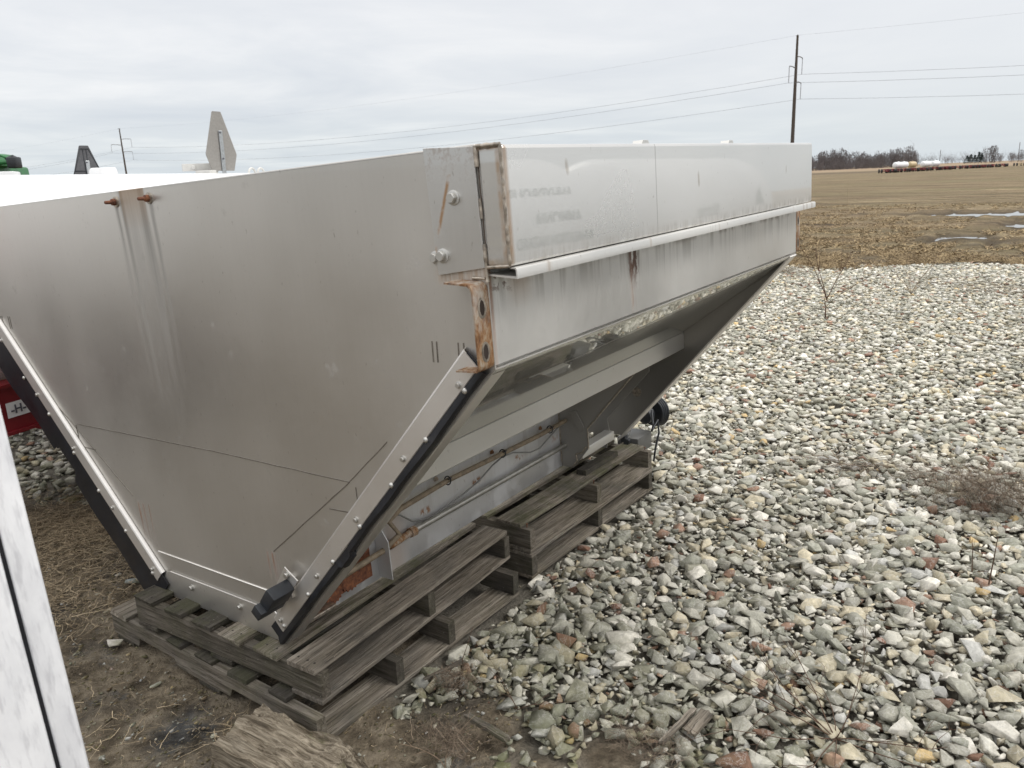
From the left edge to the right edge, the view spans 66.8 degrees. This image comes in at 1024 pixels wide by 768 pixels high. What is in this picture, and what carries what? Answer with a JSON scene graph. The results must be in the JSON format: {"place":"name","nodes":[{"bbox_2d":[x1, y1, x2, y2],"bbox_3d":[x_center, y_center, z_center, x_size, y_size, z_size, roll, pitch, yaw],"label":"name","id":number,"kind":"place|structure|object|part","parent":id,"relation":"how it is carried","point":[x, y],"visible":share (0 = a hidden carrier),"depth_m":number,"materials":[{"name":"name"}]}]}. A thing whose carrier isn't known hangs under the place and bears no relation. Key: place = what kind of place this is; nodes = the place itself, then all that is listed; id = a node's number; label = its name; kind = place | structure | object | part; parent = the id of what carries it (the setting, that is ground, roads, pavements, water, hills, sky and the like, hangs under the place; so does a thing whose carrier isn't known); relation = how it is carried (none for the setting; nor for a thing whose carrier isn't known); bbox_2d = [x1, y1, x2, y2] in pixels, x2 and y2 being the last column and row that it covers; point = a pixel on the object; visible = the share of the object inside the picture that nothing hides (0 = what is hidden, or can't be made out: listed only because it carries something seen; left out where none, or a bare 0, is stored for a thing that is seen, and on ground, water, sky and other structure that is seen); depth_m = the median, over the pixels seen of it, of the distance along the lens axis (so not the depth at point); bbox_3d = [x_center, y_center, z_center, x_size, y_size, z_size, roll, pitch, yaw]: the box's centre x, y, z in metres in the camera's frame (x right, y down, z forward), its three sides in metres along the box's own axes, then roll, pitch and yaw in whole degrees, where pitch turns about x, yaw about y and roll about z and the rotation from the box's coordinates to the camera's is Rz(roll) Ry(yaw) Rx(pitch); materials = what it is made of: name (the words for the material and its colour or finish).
{"place":"outdoors","nodes":[
{"label":"outdoors","id":0,"kind":"place"},
{"bbox_2d":[20,477,248,767],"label":"dry grass","id":1,"kind":"structure","parent":0,"point":[63,528],"depth_m":3.71,"materials":[{"name":"plant"}]},
{"bbox_2d":[0,0,1023,174],"label":"sky","id":2,"kind":"structure","parent":0,"point":[75,69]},
{"bbox_2d":[8,261,1023,767],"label":"gravel","id":3,"kind":"structure","parent":0,"point":[784,297],"depth_m":5.83,"materials":[{"name":"grey gravel"}]},
{"bbox_2d":[782,265,808,273],"bbox_3d":[4.401,-1.880,12.594,0.906,0.128,0.800,-1,15,6],"label":"dry brush","id":4,"kind":"object","parent":3,"relation":"on","point":[788,269],"visible":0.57,"depth_m":12.56,"materials":[{"name":"beige plant"}]},
{"bbox_2d":[800,241,882,316],"bbox_3d":[3.634,-1.164,8.644,0.897,0.841,0.318,5,16,25],"label":"bare shrub","id":5,"kind":"object","parent":3,"relation":"on","point":[826,297],"visible":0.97,"depth_m":8.68,"materials":[{"name":"brown plant"}]},
{"bbox_2d":[887,275,1011,285],"bbox_3d":[5.928,-1.429,10.695,2.036,0.099,1.675,3,16,19],"label":"dry brush","id":6,"kind":"object","parent":3,"relation":"on","point":[939,279],"visible":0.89,"depth_m":10.76,"materials":[{"name":"beige plant"}]},
{"bbox_2d":[917,279,1023,299],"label":"dry brush","id":7,"kind":"object","parent":3,"relation":"on","point":[1014,288],"visible":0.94,"depth_m":9.87,"materials":[{"name":"brown plant"}]},
{"bbox_2d":[9,160,1023,767],"bbox_3d":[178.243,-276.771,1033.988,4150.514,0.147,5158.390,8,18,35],"label":"ground","id":8,"kind":"structure","parent":0,"point":[923,190],"depth_m":2.87,"materials":[{"name":"soil"}]},
{"bbox_2d":[0,171,20,174],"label":"tank hood","id":9,"kind":"object","parent":8,"relation":"on","point":[9,173],"visible":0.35,"depth_m":8.91,"materials":[{"name":"white paint"}]},
{"bbox_2d":[0,154,28,174],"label":"harvester","id":10,"kind":"object","parent":8,"relation":"on","point":[10,162],"visible":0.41,"depth_m":21.41,"materials":[{"name":"green paint"}]},
{"bbox_2d":[0,408,89,767],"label":"metal panel","id":11,"kind":"object","parent":8,"relation":"on","point":[39,726],"visible":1,"depth_m":0.98,"materials":[{"name":"white paint"}]},
{"bbox_3d":[-0.986,0.671,0.954,0.763,1.620,0.291,-14,19,-34],"label":"door","id":12,"kind":"part","parent":11,"relation":"part of","materials":[{"name":"white paint"}]},
{"bbox_2d":[74,145,117,173],"bbox_3d":[-3.557,-0.957,6.617,1.720,2.077,3.850,3,15,18],"label":"nurse tank trailer","id":13,"kind":"object","parent":8,"relation":"on","point":[86,162],"visible":0.07,"depth_m":6.53,"materials":[{"name":"white paint"}]},
{"bbox_2d":[107,639,122,646],"bbox_3d":[-1.514,0.984,2.946,0.069,0.023,0.045,-2,15,3],"label":"stone","id":14,"kind":"object","parent":8,"relation":"on","point":[114,642],"visible":1,"depth_m":2.94,"materials":[{"name":"stone"}]},
{"bbox_2d":[111,128,133,173],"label":"utility pole","id":15,"kind":"object","parent":8,"relation":"on","point":[123,152],"visible":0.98,"depth_m":203.20,"materials":[{"name":"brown wood"}]},
{"bbox_2d":[40,75,1012,167],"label":"power line","id":16,"kind":"object","parent":15,"relation":"hanging from","point":[626,108],"visible":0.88,"depth_m":113.91,"materials":[{"name":"grey metal"}]},
{"bbox_2d":[125,578,138,583],"bbox_3d":[-1.666,0.869,3.419,0.073,0.022,0.030,-6,15,-15],"label":"stone","id":17,"kind":"object","parent":8,"relation":"on","point":[132,580],"visible":0.64,"depth_m":3.41,"materials":[{"name":"stone"}]},
{"bbox_2d":[0,111,263,436],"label":"nurse tank trailer","id":18,"kind":"object","parent":8,"relation":"on","point":[17,415],"visible":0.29,"depth_m":4.08,"materials":[{"name":"white paint"}]},
{"bbox_2d":[149,681,161,687],"bbox_3d":[-1.239,1.044,2.697,0.043,0.012,0.019,-15,19,-39],"label":"stone","id":19,"kind":"object","parent":8,"relation":"on","point":[156,684],"visible":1,"depth_m":2.69,"materials":[{"name":"stone"}]},
{"bbox_2d":[20,486,533,767],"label":"straw litter","id":20,"kind":"object","parent":8,"relation":"on","point":[198,689],"visible":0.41,"depth_m":2.58,"materials":[{"name":"beige plant"}]},
{"bbox_2d":[24,482,532,767],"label":"grit","id":21,"kind":"object","parent":8,"relation":"on","point":[136,732],"visible":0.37,"depth_m":2.59,"materials":[{"name":"gravel"}]},
{"bbox_2d":[209,703,367,767],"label":"timber offcut","id":22,"kind":"object","parent":8,"relation":"on","point":[263,736],"visible":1,"depth_m":2.21,"materials":[{"name":"brown wood"}]},
{"bbox_2d":[110,547,518,735],"bbox_3d":[-0.758,0.867,3.089,1.172,0.126,1.084,8,18,34],"label":"pallet","id":23,"kind":"object","parent":8,"relation":"on","point":[390,674],"visible":0.29,"depth_m":2.70,"materials":[{"name":"brown wood"}]},
{"bbox_2d":[134,522,509,705],"bbox_3d":[-0.697,0.750,3.034,0.946,0.126,1.102,7,17,32],"label":"pallet","id":24,"kind":"object","parent":23,"relation":"on","point":[325,668],"visible":0.46,"depth_m":2.69,"materials":[{"name":"brown wood"}]},
{"bbox_2d":[0,140,815,644],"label":"spreader hopper","id":25,"kind":"object","parent":24,"relation":"on","point":[286,406],"visible":1,"depth_m":2.31,"materials":[{"name":"silver metal"}]},
{"bbox_2d":[398,718,482,767],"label":"weed stalk","id":26,"kind":"object","parent":8,"relation":"on","point":[434,755],"visible":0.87,"depth_m":2.28,"materials":[{"name":"brown plant"}]},
{"bbox_2d":[485,661,575,709],"bbox_3d":[0.046,0.939,2.451,0.310,0.201,0.123,3,16,21],"label":"weed stalk","id":27,"kind":"object","parent":8,"relation":"on","point":[511,697],"visible":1,"depth_m":2.47,"materials":[{"name":"brown plant"}]},
{"bbox_2d":[447,459,652,578],"bbox_3d":[-0.003,0.584,4.042,1.053,0.125,1.159,8,18,35],"label":"pallet","id":28,"kind":"object","parent":8,"relation":"on","point":[540,559],"visible":0.16,"depth_m":3.70,"materials":[{"name":"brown wood"}]},
{"bbox_2d":[472,440,651,552],"bbox_3d":[-0.012,0.465,4.013,1.052,0.124,1.159,8,18,35],"label":"pallet","id":29,"kind":"object","parent":28,"relation":"on","point":[586,494],"visible":0.46,"depth_m":3.65,"materials":[{"name":"brown wood"}]},
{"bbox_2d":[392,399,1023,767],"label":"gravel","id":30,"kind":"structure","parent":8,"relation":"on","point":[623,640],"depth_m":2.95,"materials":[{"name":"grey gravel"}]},
{"bbox_2d":[423,658,464,680],"bbox_3d":[-0.234,0.991,2.689,0.166,0.014,0.016,-15,16,-34],"label":"wood scrap","id":31,"kind":"object","parent":30,"relation":"on","point":[430,676],"visible":0.77,"depth_m":2.69,"materials":[{"name":"wood"}]},
{"bbox_2d":[406,708,502,767],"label":"dry brush","id":32,"kind":"object","parent":30,"relation":"on","point":[452,736],"visible":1,"depth_m":2.29,"materials":[{"name":"brown plant"}]},
{"bbox_2d":[421,658,494,700],"bbox_3d":[-0.180,0.971,2.583,0.252,0.054,0.200,8,18,35],"label":"dry brush","id":33,"kind":"object","parent":30,"relation":"on","point":[461,676],"visible":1,"depth_m":2.58,"materials":[{"name":"brown plant"}]},
{"bbox_2d":[464,712,509,743],"bbox_3d":[-0.077,1.051,2.377,0.188,0.017,0.024,9,20,43],"label":"wood scrap","id":34,"kind":"object","parent":30,"relation":"on","point":[500,735],"visible":0.98,"depth_m":2.36,"materials":[{"name":"brown wood"}]},
{"bbox_2d":[561,698,718,767],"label":"dry brush","id":35,"kind":"object","parent":30,"relation":"on","point":[634,738],"visible":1,"depth_m":2.26,"materials":[{"name":"brown plant"}]},
{"bbox_2d":[659,707,696,744],"bbox_3d":[0.498,1.024,2.328,0.019,0.012,0.192,17,25,40],"label":"wood scrap","id":36,"kind":"object","parent":30,"relation":"on","point":[685,717],"visible":0.98,"depth_m":2.32,"materials":[{"name":"beige wood"}]},
{"bbox_2d":[683,708,713,737],"bbox_3d":[0.562,1.019,2.339,0.042,0.014,0.120,15,24,39],"label":"wood scrap","id":37,"kind":"object","parent":30,"relation":"on","point":[699,720],"visible":0.99,"depth_m":2.33,"materials":[{"name":"beige wood"}]},
{"bbox_2d":[683,601,955,767],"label":"bare shrub","id":38,"kind":"object","parent":30,"relation":"on","point":[818,722],"visible":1,"depth_m":2.30,"materials":[{"name":"brown plant"}]},
{"bbox_2d":[753,428,933,493],"bbox_3d":[1.907,0.368,4.227,1.065,0.222,0.988,8,18,35],"label":"dry brush","id":39,"kind":"object","parent":30,"relation":"on","point":[859,465],"visible":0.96,"depth_m":4.24,"materials":[{"name":"brown plant"}]},
{"bbox_2d":[827,440,1023,529],"bbox_3d":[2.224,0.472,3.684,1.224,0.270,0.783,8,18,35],"label":"dry brush","id":40,"kind":"object","parent":30,"relation":"on","point":[972,488],"visible":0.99,"depth_m":3.69,"materials":[{"name":"brown plant"}]},
{"bbox_2d":[946,539,1011,572],"bbox_3d":[1.846,0.700,3.118,0.271,0.162,0.108,-3,15,-1],"label":"weed stalk","id":41,"kind":"object","parent":30,"relation":"on","point":[972,562],"visible":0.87,"depth_m":3.13,"materials":[{"name":"brown plant"}]},
{"bbox_2d":[988,536,998,585],"bbox_3d":[1.837,0.691,2.964,0.007,0.257,0.044,2,15,16],"label":"weed stalk","id":42,"kind":"object","parent":30,"relation":"on","point":[992,564],"visible":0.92,"depth_m":2.97,"materials":[{"name":"brown plant"}]},
{"bbox_2d":[788,35,802,142],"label":"utility pole","id":43,"kind":"object","parent":8,"relation":"on","point":[794,99],"visible":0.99,"depth_m":104.47,"materials":[{"name":"brown wood"}]},
{"bbox_2d":[30,65,1023,166],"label":"power line","id":44,"kind":"object","parent":43,"relation":"hanging from","point":[613,104],"visible":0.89,"depth_m":121.21,"materials":[{"name":"grey metal"}]},
{"bbox_2d":[40,13,1015,144],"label":"power line","id":45,"kind":"object","parent":43,"relation":"attached to","point":[588,71],"visible":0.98,"depth_m":117.31,"materials":[{"name":"grey metal"}]},
{"bbox_2d":[52,94,1013,174],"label":"power line","id":46,"kind":"object","parent":43,"relation":"hanging from","point":[630,123],"visible":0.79,"depth_m":119.69,"materials":[{"name":"grey metal"}]},
{"bbox_2d":[812,145,919,170],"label":"woodland","id":47,"kind":"object","parent":8,"relation":"on","point":[837,161],"visible":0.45,"depth_m":516.30,"materials":[{"name":"plant"}]},
{"bbox_2d":[878,169,891,172],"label":"running gear","id":48,"kind":"object","parent":8,"relation":"on","point":[881,171],"visible":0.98,"depth_m":161.15,"materials":[{"name":"metal"}]},
{"bbox_2d":[892,161,903,167],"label":"tank","id":49,"kind":"object","parent":8,"relation":"on","point":[898,164],"visible":0.98,"depth_m":169.47,"materials":[{"name":"white metal"}]},
{"bbox_2d":[902,161,908,167],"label":"tank","id":50,"kind":"object","parent":8,"relation":"on","point":[906,165],"visible":0.63,"depth_m":171.32,"materials":[{"name":"white metal"}]},
{"bbox_2d":[788,202,1023,270],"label":"field grass","id":51,"kind":"structure","parent":8,"relation":"on","point":[827,263],"depth_m":16.25,"materials":[{"name":"brown plant"}]},
{"bbox_2d":[878,255,936,293],"bbox_3d":[5.110,-1.438,9.967,0.731,0.585,0.244,2,15,16],"label":"bare shrub","id":52,"kind":"object","parent":8,"relation":"on","point":[909,278],"visible":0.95,"depth_m":10.03,"materials":[{"name":"brown plant"}]},
{"bbox_2d":[908,161,916,167],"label":"tank","id":53,"kind":"object","parent":8,"relation":"on","point":[912,164],"visible":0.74,"depth_m":173.97,"materials":[{"name":"beige metal"}]},
{"bbox_2d":[815,148,1023,166],"bbox_3d":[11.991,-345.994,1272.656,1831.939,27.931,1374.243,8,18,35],"label":"distant treeline","id":54,"kind":"object","parent":8,"relation":"on","point":[947,159],"visible":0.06,"depth_m":1194.98,"materials":[{"name":"plant"}]},
{"bbox_2d":[931,211,1023,253],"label":"puddle","id":55,"kind":"object","parent":8,"relation":"on","point":[1017,213],"visible":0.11,"depth_m":24.62,"materials":[{"name":"grey liquid"}]},
{"bbox_2d":[975,152,981,162],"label":"evergreen tree","id":56,"kind":"object","parent":8,"relation":"on","point":[980,155],"visible":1,"depth_m":598.64,"materials":[{"name":"green plant"}]},
{"bbox_2d":[981,148,992,161],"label":"bare tree","id":57,"kind":"object","parent":8,"relation":"on","point":[986,156],"visible":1,"depth_m":598.73,"materials":[{"name":"grey plant"}]},
{"bbox_2d":[988,146,994,162],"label":"bare tree","id":58,"kind":"object","parent":8,"relation":"on","point":[992,149],"visible":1,"depth_m":598.19,"materials":[{"name":"grey plant"}]},
{"bbox_2d":[992,145,998,162],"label":"bare tree","id":59,"kind":"object","parent":8,"relation":"on","point":[996,151],"visible":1,"depth_m":598.16,"materials":[{"name":"grey plant"}]},
{"bbox_2d":[1017,150,1023,161],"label":"bare tree","id":60,"kind":"object","parent":8,"relation":"on","point":[1022,153],"visible":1,"depth_m":599.11,"materials":[{"name":"grey plant"}]},
{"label":"running gear","id":61,"kind":"object","parent":8,"relation":"on","visible":0},
{"bbox_2d":[931,160,939,166],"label":"tank","id":62,"kind":"object","parent":61,"relation":"on","point":[935,163],"visible":0.82,"depth_m":181.25,"materials":[{"name":"white metal"}]},
{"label":"running gear","id":63,"kind":"object","parent":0,"visible":0},
{"bbox_2d":[920,160,931,166],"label":"tank","id":64,"kind":"object","parent":63,"relation":"on","point":[926,163],"visible":1,"depth_m":178.45,"materials":[{"name":"white metal"}]}
]}

